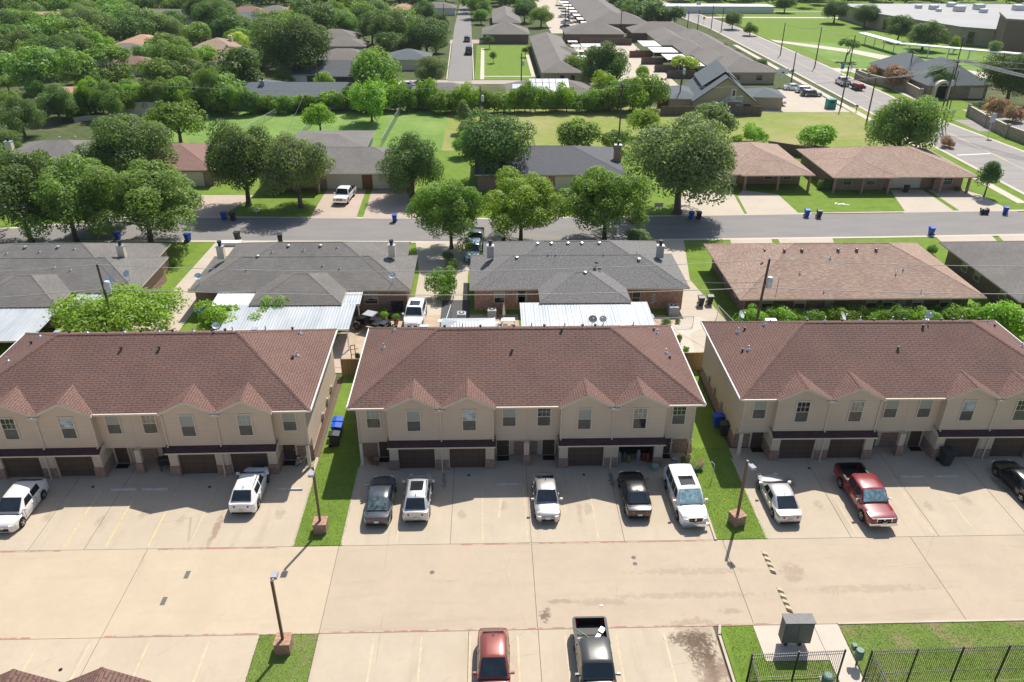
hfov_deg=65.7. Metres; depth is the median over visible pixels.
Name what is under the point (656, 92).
tree
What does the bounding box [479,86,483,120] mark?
utility pole
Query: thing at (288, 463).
doormat
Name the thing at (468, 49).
pickup truck
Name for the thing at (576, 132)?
tree
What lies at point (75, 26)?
tree
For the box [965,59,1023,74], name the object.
overhead wire
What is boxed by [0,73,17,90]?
tree
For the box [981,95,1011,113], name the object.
tree
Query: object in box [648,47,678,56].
carport
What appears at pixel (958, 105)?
verge
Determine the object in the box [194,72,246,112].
tree
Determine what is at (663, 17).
tree
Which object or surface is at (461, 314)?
air conditioner
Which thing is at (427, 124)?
field
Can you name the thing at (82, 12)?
tree
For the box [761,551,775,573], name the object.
speed hump
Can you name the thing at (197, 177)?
garage door
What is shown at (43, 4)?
tree
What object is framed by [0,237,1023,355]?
back lot lawn
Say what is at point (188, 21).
house
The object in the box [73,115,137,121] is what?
fence
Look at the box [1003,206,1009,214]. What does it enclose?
trash cart
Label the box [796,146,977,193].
house
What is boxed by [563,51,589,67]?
tree
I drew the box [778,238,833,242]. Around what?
driveway
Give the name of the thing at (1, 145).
tree
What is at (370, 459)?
potted plant
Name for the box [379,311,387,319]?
potted plant
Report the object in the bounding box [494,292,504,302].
window
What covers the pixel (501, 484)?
wheel stop
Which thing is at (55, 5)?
tree
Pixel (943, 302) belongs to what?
window
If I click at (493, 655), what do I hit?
parked car
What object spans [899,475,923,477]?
wheel stop
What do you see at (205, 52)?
tree
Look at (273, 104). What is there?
tree
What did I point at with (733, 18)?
tree
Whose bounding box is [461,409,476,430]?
window
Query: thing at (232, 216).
trash cart
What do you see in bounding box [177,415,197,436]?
window
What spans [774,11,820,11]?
path
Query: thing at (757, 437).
front door
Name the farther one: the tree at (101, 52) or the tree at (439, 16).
the tree at (439, 16)
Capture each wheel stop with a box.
[110,488,136,490]
[142,488,168,490]
[276,488,302,490]
[496,483,521,485]
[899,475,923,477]
[933,475,958,477]
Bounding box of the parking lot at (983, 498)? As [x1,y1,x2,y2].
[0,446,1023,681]
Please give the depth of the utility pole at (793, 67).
189.68 m
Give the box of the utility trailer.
[849,82,865,88]
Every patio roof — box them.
[0,307,58,342]
[69,293,108,307]
[212,292,255,306]
[219,304,355,349]
[342,291,362,323]
[520,302,655,325]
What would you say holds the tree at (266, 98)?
on the field at (427, 124)
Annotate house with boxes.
[0,240,170,327]
[3,136,116,169]
[34,87,89,111]
[94,43,146,65]
[104,56,150,74]
[108,98,166,115]
[116,34,167,44]
[121,143,318,185]
[154,9,193,24]
[188,239,417,310]
[193,35,243,50]
[199,50,228,65]
[205,78,363,109]
[237,6,268,13]
[238,12,263,20]
[257,147,416,193]
[262,5,288,11]
[284,60,357,82]
[295,131,374,146]
[316,48,361,60]
[320,37,369,49]
[324,29,360,39]
[388,49,432,69]
[391,4,411,11]
[412,82,475,107]
[432,2,456,14]
[469,239,689,309]
[474,141,626,190]
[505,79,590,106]
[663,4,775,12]
[703,242,986,311]
[716,142,815,190]
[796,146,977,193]
[869,52,991,98]
[911,3,941,3]
[938,241,1023,303]
[942,3,1005,3]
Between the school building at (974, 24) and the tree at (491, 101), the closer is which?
the tree at (491, 101)
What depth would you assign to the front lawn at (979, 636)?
45.48 m
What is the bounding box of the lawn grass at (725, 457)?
[246,447,1023,681]
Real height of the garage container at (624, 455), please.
0.850 m
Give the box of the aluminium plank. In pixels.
[595,626,605,636]
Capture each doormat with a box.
[115,464,129,468]
[283,461,295,465]
[379,457,389,461]
[497,456,508,460]
[543,455,554,459]
[662,454,670,458]
[751,448,763,451]
[908,446,921,450]
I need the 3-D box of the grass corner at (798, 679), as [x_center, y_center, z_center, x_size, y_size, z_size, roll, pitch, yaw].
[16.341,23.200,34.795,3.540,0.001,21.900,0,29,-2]
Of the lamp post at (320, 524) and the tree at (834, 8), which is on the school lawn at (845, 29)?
the tree at (834, 8)
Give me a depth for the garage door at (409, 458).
59.15 m
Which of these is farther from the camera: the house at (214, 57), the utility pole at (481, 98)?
the house at (214, 57)
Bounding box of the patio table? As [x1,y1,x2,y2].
[501,317,514,325]
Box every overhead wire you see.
[0,264,95,271]
[0,289,99,297]
[98,259,767,271]
[112,287,761,294]
[168,86,477,90]
[481,84,621,89]
[623,78,871,86]
[658,276,754,282]
[765,287,988,293]
[770,259,964,265]
[884,61,950,77]
[891,61,954,77]
[953,59,1023,77]
[957,59,1023,76]
[959,59,1023,63]
[962,59,1023,75]
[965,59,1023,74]
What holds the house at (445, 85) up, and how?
on the ground at (54, 128)
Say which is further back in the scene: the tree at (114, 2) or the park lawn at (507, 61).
the tree at (114, 2)
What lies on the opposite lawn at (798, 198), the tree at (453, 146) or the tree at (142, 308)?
the tree at (453, 146)
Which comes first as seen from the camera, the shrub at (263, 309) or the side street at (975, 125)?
the shrub at (263, 309)
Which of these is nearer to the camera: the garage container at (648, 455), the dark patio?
the garage container at (648, 455)
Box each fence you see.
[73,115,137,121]
[242,109,276,132]
[340,358,359,376]
[381,105,400,145]
[580,38,631,44]
[629,51,651,56]
[641,57,663,64]
[653,316,693,325]
[654,65,679,71]
[657,98,667,107]
[660,106,762,115]
[667,70,694,77]
[684,352,703,369]
[717,305,733,320]
[746,649,846,678]
[746,653,759,681]
[768,141,814,156]
[861,644,1023,681]
[862,650,886,681]
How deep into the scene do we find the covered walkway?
228.37 m
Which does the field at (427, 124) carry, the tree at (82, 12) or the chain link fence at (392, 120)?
the chain link fence at (392, 120)
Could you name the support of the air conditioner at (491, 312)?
on the yard dirt at (358, 340)
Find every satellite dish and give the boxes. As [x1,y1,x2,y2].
[105,275,113,286]
[122,270,129,280]
[194,273,201,283]
[212,322,219,330]
[389,272,395,282]
[589,315,596,324]
[600,316,606,324]
[738,310,745,320]
[840,311,846,320]
[925,311,933,319]
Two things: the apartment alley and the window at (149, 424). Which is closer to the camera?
the window at (149, 424)
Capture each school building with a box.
[838,2,1023,46]
[993,12,1023,57]
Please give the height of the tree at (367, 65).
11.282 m
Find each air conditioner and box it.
[457,311,465,317]
[488,307,495,318]
[667,303,678,315]
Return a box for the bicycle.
[291,455,314,465]
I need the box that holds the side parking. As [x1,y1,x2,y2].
[962,109,1023,119]
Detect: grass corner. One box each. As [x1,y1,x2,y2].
[721,626,772,681]
[767,661,838,681]
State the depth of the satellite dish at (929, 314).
62.92 m
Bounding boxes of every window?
[0,418,21,439]
[56,417,78,438]
[103,416,123,434]
[140,415,159,433]
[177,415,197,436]
[235,414,254,435]
[280,413,297,431]
[364,292,377,303]
[365,410,381,428]
[405,410,421,431]
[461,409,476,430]
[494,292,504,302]
[502,409,516,426]
[516,291,526,302]
[536,409,551,426]
[577,408,592,429]
[632,407,648,428]
[670,407,686,424]
[751,401,768,418]
[761,300,773,308]
[764,176,772,179]
[783,176,791,179]
[793,300,805,308]
[793,401,811,422]
[842,178,852,184]
[846,400,865,421]
[865,178,875,184]
[865,300,877,308]
[881,400,900,417]
[882,19,887,29]
[882,300,893,307]
[911,299,923,308]
[915,400,934,417]
[939,299,951,306]
[942,178,953,184]
[957,400,978,421]
[960,262,968,272]
[966,32,974,43]
[973,270,980,282]
[998,290,1006,301]
[1010,399,1023,420]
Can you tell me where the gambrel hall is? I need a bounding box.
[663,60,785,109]
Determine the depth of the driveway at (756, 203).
113.56 m
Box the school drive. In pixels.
[770,39,992,78]
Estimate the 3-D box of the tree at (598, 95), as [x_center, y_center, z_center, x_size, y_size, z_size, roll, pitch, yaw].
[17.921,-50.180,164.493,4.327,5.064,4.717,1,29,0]
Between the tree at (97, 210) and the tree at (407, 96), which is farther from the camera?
the tree at (407, 96)
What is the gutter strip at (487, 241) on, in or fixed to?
on the street at (686, 227)
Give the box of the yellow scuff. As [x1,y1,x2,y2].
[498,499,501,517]
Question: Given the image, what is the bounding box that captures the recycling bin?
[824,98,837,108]
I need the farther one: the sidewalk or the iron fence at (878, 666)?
the sidewalk
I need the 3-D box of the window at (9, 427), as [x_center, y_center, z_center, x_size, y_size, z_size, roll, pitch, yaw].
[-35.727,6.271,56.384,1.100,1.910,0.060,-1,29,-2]
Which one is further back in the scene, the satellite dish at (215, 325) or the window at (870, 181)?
the window at (870, 181)
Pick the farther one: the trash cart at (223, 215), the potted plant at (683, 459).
the trash cart at (223, 215)
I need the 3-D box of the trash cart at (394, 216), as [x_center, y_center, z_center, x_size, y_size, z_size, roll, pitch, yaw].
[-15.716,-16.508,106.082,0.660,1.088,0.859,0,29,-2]
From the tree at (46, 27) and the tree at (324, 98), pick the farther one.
the tree at (46, 27)
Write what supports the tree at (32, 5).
on the ground at (54, 128)
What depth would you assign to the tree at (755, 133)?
141.85 m
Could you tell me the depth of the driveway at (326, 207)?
111.27 m
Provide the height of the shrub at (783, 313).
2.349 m
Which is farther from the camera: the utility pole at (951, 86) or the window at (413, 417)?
the utility pole at (951, 86)
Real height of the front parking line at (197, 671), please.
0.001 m
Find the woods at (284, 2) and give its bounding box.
[18,0,445,6]
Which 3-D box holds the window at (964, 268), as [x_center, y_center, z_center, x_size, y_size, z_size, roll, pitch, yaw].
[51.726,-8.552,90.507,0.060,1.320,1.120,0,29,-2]
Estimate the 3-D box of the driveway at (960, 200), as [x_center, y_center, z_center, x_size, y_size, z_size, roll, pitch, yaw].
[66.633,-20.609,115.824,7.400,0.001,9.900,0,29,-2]
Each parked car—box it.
[0,479,48,532]
[228,467,269,513]
[364,475,397,525]
[398,81,417,86]
[402,297,426,326]
[402,474,434,521]
[464,35,469,41]
[464,237,481,261]
[473,628,514,681]
[531,472,562,521]
[558,13,569,17]
[561,19,573,23]
[617,471,651,518]
[662,463,708,527]
[756,473,801,523]
[783,83,797,89]
[795,85,816,92]
[800,89,821,96]
[991,460,1023,501]
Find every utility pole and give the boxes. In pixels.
[96,262,117,331]
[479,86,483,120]
[521,52,524,80]
[615,83,629,135]
[679,58,685,91]
[755,257,772,320]
[780,22,785,54]
[791,51,796,82]
[814,28,821,66]
[840,66,848,107]
[848,34,855,72]
[866,76,876,121]
[938,68,954,123]
[941,58,960,125]
[945,70,958,125]
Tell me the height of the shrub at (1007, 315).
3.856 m
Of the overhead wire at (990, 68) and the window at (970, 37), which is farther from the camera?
the window at (970, 37)
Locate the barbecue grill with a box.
[158,455,169,471]
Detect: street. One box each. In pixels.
[0,211,1023,243]
[955,120,1023,130]
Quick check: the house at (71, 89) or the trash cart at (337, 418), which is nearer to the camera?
the trash cart at (337, 418)
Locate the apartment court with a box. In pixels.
[572,44,677,85]
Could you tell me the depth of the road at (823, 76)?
178.20 m
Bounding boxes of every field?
[158,110,448,150]
[442,107,938,150]
[786,40,994,71]
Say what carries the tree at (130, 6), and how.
on the ground at (54, 128)
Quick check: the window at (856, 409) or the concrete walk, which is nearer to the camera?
the window at (856, 409)
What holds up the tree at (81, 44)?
on the ground at (54, 128)
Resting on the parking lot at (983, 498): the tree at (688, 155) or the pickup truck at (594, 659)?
the pickup truck at (594, 659)
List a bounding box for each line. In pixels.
[22,633,676,681]
[189,479,976,545]
[728,28,1022,168]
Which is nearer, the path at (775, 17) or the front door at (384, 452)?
the front door at (384, 452)
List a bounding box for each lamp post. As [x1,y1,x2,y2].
[270,571,293,654]
[308,467,328,533]
[728,460,756,527]
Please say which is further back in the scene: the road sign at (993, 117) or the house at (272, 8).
the house at (272, 8)
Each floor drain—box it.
[160,597,167,604]
[184,571,190,577]
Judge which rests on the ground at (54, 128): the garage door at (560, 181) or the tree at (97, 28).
the tree at (97, 28)
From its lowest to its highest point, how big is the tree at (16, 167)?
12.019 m
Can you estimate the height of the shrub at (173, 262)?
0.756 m
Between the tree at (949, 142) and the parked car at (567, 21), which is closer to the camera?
the tree at (949, 142)
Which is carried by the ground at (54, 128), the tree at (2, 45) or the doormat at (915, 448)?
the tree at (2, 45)
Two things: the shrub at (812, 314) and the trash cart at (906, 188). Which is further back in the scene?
the trash cart at (906, 188)
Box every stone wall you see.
[854,69,923,98]
[965,104,1023,143]
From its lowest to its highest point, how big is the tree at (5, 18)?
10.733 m
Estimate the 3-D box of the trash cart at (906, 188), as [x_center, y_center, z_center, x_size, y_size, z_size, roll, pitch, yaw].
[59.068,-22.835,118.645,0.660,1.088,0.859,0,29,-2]
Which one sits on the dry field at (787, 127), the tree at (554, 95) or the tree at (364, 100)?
the tree at (554, 95)
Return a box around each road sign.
[654,203,662,213]
[777,68,788,86]
[987,113,996,136]
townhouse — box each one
[0,326,337,480]
[0,667,151,681]
[346,321,706,471]
[700,316,1023,461]
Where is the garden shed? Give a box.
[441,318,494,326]
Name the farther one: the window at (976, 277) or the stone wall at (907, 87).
the stone wall at (907, 87)
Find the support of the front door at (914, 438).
in the townhouse at (816, 390)
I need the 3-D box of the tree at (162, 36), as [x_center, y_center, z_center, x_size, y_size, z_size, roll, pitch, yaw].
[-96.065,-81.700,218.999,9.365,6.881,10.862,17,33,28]
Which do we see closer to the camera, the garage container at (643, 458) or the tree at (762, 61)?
the garage container at (643, 458)
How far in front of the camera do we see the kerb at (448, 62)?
216.12 m
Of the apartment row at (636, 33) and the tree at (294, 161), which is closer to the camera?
the tree at (294, 161)
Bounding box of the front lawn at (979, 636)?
[839,621,1023,681]
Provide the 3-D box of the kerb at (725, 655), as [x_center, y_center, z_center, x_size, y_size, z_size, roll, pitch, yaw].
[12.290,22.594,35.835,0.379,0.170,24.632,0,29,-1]
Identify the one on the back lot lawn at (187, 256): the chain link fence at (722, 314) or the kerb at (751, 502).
the chain link fence at (722, 314)
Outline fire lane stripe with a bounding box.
[0,540,780,638]
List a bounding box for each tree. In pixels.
[0,0,14,9]
[0,8,21,26]
[0,24,15,33]
[0,26,10,52]
[0,39,13,54]
[0,44,61,92]
[0,50,12,75]
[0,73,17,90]
[0,90,22,106]
[0,95,46,137]
[0,129,22,152]
[0,143,19,200]
[0,148,95,242]
[3,8,20,18]
[3,26,35,52]
[8,0,21,9]
[10,151,118,242]
[11,38,33,67]
[12,10,66,38]
[13,9,34,25]
[17,0,47,11]
[18,0,44,7]
[22,32,74,76]
[23,79,48,95]
[31,82,78,121]
[32,13,64,26]
[36,0,52,11]
[40,281,190,331]
[46,0,89,11]
[51,17,93,39]
[53,46,105,85]
[55,9,73,18]
[60,33,93,52]
[61,2,102,29]
[63,101,91,119]
[68,158,204,242]
[69,0,96,9]
[71,113,178,175]
[72,75,97,109]
[80,42,130,85]
[83,175,126,229]
[85,23,106,35]
[86,80,110,114]
[87,3,126,36]
[87,31,115,45]
[89,78,127,114]
[91,13,118,38]
[94,0,126,13]
[96,58,134,85]
[111,14,154,39]
[117,78,136,85]
[118,0,138,7]
[118,85,135,111]
[119,8,165,34]
[122,83,147,106]
[123,2,141,12]
[127,7,167,35]
[130,43,152,57]
[134,57,181,82]
[135,0,163,8]
[138,79,154,107]
[142,76,172,105]
[142,99,207,142]
[144,32,179,45]
[147,36,202,68]
[153,78,184,102]
[158,15,183,35]
[159,0,183,8]
[161,9,188,33]
[168,57,207,88]
[171,75,191,90]
[172,89,196,107]
[180,0,217,19]
[180,21,211,45]
[189,0,228,37]
[190,65,220,112]
[192,45,264,85]
[192,91,208,110]
[193,43,218,62]
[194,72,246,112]
[203,89,233,114]
[204,118,272,206]
[206,0,238,15]
[207,7,245,37]
[222,26,251,41]
[222,46,261,68]
[223,84,243,114]
[227,31,251,47]
[235,86,261,114]
[236,14,251,30]
[241,43,275,69]
[246,18,258,31]
[248,13,332,70]
[248,94,267,111]
[250,8,293,41]
[254,14,285,62]
[258,131,335,208]
[260,94,274,110]
[266,97,282,112]
[272,62,295,81]
[275,95,296,112]
[278,8,301,17]
[285,0,314,13]
[290,95,306,111]
[291,1,338,29]
[297,94,316,109]
[300,102,336,130]
[312,71,334,81]
[317,89,334,108]
[323,0,350,28]
[327,92,348,110]
[330,8,358,29]
[339,0,359,7]
[339,85,354,103]
[346,77,388,122]
[346,83,370,112]
[349,1,376,31]
[349,45,396,76]
[350,48,402,86]
[356,10,377,43]
[366,8,408,50]
[367,0,390,13]
[371,75,394,109]
[374,31,401,52]
[374,130,444,196]
[385,4,416,31]
[385,78,406,109]
[389,33,421,51]
[397,87,418,111]
[401,15,451,51]
[405,177,486,252]
[411,0,438,18]
[411,88,425,108]
[414,55,448,80]
[415,77,440,109]
[424,40,448,53]
[425,93,449,113]
[431,11,449,26]
[439,89,462,111]
[447,80,474,110]
[451,130,465,153]
[454,99,473,121]
[455,106,536,177]
[456,119,474,134]
[465,0,492,13]
[467,87,483,109]
[473,9,488,24]
[478,89,490,110]
[481,89,506,112]
[482,165,569,240]
[484,35,494,48]
[489,51,497,62]
[493,92,515,112]
[504,88,522,111]
[511,0,536,22]
[514,80,536,111]
[521,47,528,56]
[527,86,549,111]
[528,5,554,26]
[539,95,557,111]
[545,89,570,111]
[555,116,602,145]
[556,80,581,110]
[556,165,654,239]
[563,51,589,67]
[568,96,584,111]
[577,89,600,111]
[578,40,631,82]
[585,69,618,90]
[590,88,604,110]
[598,87,625,110]
[601,128,632,148]
[608,79,627,109]
[613,74,652,111]
[617,81,648,111]
[619,0,638,14]
[620,111,738,214]
[625,228,653,240]
[626,106,659,131]
[633,86,652,109]
[635,65,649,76]
[637,72,670,108]
[654,7,672,20]
[670,55,700,84]
[686,101,739,134]
[724,9,742,28]
[730,134,742,141]
[742,121,769,142]
[743,21,758,35]
[756,58,767,65]
[775,0,797,12]
[795,123,838,147]
[821,0,850,22]
[838,37,860,60]
[852,4,881,27]
[864,94,954,150]
[866,63,882,75]
[884,63,914,87]
[885,14,915,40]
[905,19,950,50]
[924,63,958,81]
[940,135,955,147]
[949,35,960,51]
[974,161,1004,196]
[975,52,1023,101]
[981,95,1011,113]
[988,40,1003,57]
[1004,105,1023,121]
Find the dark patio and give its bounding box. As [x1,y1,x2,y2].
[439,300,469,326]
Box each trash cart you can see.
[113,231,120,239]
[182,232,190,241]
[220,211,226,219]
[229,212,235,220]
[233,231,240,239]
[276,233,282,241]
[327,430,339,447]
[330,422,342,437]
[331,416,343,428]
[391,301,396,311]
[392,213,396,221]
[397,301,403,310]
[688,210,694,218]
[695,211,701,218]
[697,295,705,305]
[705,293,713,304]
[712,412,724,426]
[719,420,729,435]
[803,208,810,216]
[815,209,822,217]
[902,185,910,191]
[928,226,936,235]
[935,446,957,465]
[979,208,989,213]
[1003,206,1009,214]
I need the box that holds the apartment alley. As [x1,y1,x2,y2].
[535,0,578,32]
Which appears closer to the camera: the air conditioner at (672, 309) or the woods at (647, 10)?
the air conditioner at (672, 309)
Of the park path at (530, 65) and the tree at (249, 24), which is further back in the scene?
the tree at (249, 24)
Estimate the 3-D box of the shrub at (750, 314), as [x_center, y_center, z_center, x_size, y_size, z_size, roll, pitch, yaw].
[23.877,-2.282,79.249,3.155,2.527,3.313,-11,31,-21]
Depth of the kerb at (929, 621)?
46.91 m
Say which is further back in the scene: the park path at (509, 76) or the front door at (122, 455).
the park path at (509, 76)
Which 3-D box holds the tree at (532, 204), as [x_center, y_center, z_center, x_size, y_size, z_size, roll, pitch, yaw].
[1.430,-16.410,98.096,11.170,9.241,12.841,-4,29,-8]
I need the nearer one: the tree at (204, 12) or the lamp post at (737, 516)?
the lamp post at (737, 516)
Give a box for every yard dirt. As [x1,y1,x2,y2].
[347,314,518,358]
[654,315,677,324]
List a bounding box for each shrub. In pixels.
[169,259,176,265]
[194,299,238,330]
[247,306,268,320]
[260,295,291,307]
[376,307,387,315]
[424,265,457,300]
[442,251,453,260]
[444,258,458,269]
[661,318,671,324]
[732,303,768,320]
[761,306,779,319]
[765,304,796,320]
[786,305,804,320]
[797,307,825,320]
[817,178,830,188]
[818,307,833,320]
[824,304,854,320]
[839,303,867,320]
[863,306,879,319]
[873,304,897,319]
[883,302,913,319]
[903,304,931,319]
[924,309,943,319]
[926,244,938,253]
[927,303,948,319]
[939,302,971,319]
[962,302,986,319]
[979,300,1023,336]
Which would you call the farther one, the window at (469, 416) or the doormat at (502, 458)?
the doormat at (502, 458)
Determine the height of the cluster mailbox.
2.060 m
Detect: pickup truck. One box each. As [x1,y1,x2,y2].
[333,185,355,203]
[465,46,472,54]
[468,227,484,248]
[572,616,620,681]
[833,462,897,526]
[835,76,850,85]
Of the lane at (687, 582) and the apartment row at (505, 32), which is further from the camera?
the apartment row at (505, 32)
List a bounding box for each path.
[480,48,483,78]
[484,76,535,76]
[526,55,534,75]
[706,17,837,17]
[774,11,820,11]
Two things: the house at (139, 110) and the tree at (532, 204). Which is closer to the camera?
the tree at (532, 204)
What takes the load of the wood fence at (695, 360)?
on the ground at (54, 128)
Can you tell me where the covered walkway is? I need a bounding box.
[858,32,1023,62]
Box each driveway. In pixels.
[131,242,249,330]
[177,195,254,216]
[310,189,365,217]
[332,316,357,372]
[363,189,415,217]
[415,243,469,314]
[656,240,725,351]
[674,190,744,215]
[730,239,771,242]
[737,190,798,214]
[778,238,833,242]
[891,190,953,211]
[929,189,1010,210]
[937,236,995,241]
[999,235,1023,240]
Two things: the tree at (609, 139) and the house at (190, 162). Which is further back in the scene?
the tree at (609, 139)
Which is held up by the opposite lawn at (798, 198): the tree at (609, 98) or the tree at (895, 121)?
the tree at (895, 121)
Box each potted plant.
[367,456,374,464]
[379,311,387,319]
[391,313,399,323]
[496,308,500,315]
[676,334,682,342]
[680,456,686,462]
[688,460,699,473]
[697,460,704,469]
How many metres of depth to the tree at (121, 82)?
169.20 m
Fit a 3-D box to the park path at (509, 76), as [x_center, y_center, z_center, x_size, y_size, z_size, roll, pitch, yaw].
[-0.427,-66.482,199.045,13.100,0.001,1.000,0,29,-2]
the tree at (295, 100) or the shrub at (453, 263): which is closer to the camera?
the shrub at (453, 263)
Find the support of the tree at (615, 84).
on the dry field at (787, 127)
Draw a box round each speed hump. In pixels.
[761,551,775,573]
[776,587,792,612]
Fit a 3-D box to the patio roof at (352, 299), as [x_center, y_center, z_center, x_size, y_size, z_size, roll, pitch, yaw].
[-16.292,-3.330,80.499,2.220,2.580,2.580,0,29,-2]
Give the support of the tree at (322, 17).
on the ground at (54, 128)
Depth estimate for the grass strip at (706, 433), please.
58.87 m
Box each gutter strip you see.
[0,210,1023,228]
[5,234,1023,243]
[660,0,1023,151]
[684,18,1023,194]
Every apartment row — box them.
[482,22,529,43]
[492,6,521,25]
[529,32,590,81]
[561,22,624,42]
[563,0,646,31]
[625,21,688,41]
[646,28,777,83]
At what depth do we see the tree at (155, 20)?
241.61 m
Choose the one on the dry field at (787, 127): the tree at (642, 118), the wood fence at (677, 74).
the tree at (642, 118)
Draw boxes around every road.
[276,80,595,83]
[448,2,471,80]
[450,40,482,42]
[663,2,1023,191]
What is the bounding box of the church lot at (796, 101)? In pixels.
[762,90,848,111]
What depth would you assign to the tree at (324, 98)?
163.06 m
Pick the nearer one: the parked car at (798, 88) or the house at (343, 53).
the parked car at (798, 88)
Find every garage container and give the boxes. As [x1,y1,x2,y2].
[617,451,620,462]
[622,452,626,461]
[626,455,630,462]
[636,450,640,460]
[641,452,645,460]
[646,452,650,462]
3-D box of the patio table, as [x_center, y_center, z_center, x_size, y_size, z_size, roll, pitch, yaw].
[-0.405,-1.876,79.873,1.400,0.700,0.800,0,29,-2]
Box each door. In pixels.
[2,457,43,476]
[55,456,95,475]
[114,448,130,462]
[177,172,204,185]
[178,454,217,473]
[231,453,268,472]
[282,445,296,459]
[284,76,306,81]
[326,175,362,188]
[372,175,406,188]
[379,442,388,456]
[398,449,434,467]
[449,448,485,467]
[497,440,508,454]
[542,440,554,453]
[555,176,579,190]
[568,447,603,465]
[631,291,640,301]
[663,438,670,452]
[723,175,736,183]
[750,432,763,446]
[778,439,814,457]
[782,625,799,642]
[796,625,813,642]
[823,300,833,307]
[826,439,863,457]
[890,178,921,187]
[897,300,906,308]
[907,431,921,445]
[935,86,947,98]
[944,438,978,456]
[968,88,984,98]
[989,438,1023,455]
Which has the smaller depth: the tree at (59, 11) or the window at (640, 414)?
the window at (640, 414)
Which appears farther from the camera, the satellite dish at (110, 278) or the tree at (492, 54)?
the tree at (492, 54)
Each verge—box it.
[752,28,1023,149]
[931,150,1023,209]
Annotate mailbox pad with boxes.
[753,624,861,681]
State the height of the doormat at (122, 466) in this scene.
0.020 m
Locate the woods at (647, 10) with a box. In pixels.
[458,0,1022,22]
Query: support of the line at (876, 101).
on the road at (823, 76)
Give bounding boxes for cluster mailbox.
[778,613,816,645]
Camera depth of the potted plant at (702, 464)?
59.44 m
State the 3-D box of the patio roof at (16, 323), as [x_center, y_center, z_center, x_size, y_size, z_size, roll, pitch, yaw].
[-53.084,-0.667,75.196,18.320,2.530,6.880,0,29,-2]
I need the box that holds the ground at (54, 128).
[0,0,1023,378]
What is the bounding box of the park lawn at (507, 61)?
[474,45,536,79]
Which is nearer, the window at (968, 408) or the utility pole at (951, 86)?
the window at (968, 408)
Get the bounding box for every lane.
[0,546,338,639]
[319,535,1023,633]
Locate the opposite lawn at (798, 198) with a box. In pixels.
[0,144,1022,228]
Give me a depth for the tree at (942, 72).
178.20 m
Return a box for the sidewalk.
[734,45,1023,202]
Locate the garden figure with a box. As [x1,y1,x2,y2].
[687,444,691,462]
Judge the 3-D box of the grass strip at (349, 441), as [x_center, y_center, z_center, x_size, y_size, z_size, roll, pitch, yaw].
[-13.187,7.829,62.610,3.190,0.001,23.640,0,29,-2]
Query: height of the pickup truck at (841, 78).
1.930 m
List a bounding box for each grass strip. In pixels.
[246,634,317,681]
[294,376,360,545]
[688,369,764,538]
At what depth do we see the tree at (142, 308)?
73.77 m
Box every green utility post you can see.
[819,671,833,681]
[851,643,864,664]
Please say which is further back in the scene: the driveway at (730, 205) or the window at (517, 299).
the driveway at (730, 205)
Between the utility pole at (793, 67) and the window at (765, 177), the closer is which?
the window at (765, 177)
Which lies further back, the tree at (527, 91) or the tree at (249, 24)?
the tree at (249, 24)
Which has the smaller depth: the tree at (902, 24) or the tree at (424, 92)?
the tree at (424, 92)
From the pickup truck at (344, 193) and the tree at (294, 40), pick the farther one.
the tree at (294, 40)
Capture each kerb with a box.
[226,216,306,217]
[292,478,312,545]
[340,467,359,545]
[446,43,451,79]
[472,43,473,79]
[707,512,716,539]
[718,624,735,681]
[732,459,767,537]
[811,212,903,213]
[837,618,1023,624]
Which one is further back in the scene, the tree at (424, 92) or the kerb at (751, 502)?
the tree at (424, 92)
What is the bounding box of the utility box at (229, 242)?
[221,240,242,245]
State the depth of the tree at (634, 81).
161.09 m
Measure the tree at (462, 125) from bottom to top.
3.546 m
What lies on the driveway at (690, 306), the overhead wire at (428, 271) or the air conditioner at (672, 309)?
the air conditioner at (672, 309)
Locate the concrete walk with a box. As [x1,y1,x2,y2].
[672,317,706,351]
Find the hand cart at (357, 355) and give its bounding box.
[347,345,359,358]
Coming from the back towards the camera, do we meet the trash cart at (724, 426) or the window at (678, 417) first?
the trash cart at (724, 426)
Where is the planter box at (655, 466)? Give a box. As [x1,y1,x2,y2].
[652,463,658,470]
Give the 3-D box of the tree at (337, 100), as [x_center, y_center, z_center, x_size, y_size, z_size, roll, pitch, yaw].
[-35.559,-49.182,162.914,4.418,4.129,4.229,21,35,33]
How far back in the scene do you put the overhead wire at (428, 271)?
72.08 m
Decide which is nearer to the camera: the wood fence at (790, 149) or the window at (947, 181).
the window at (947, 181)
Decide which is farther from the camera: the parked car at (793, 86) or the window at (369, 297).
the parked car at (793, 86)
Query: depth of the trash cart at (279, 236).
99.18 m
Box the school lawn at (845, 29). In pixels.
[685,0,1023,62]
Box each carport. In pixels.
[569,10,578,18]
[580,43,600,49]
[637,41,663,48]
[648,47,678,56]
[661,54,692,64]
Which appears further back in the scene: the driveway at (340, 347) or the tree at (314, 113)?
the tree at (314, 113)
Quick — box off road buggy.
[353,310,390,329]

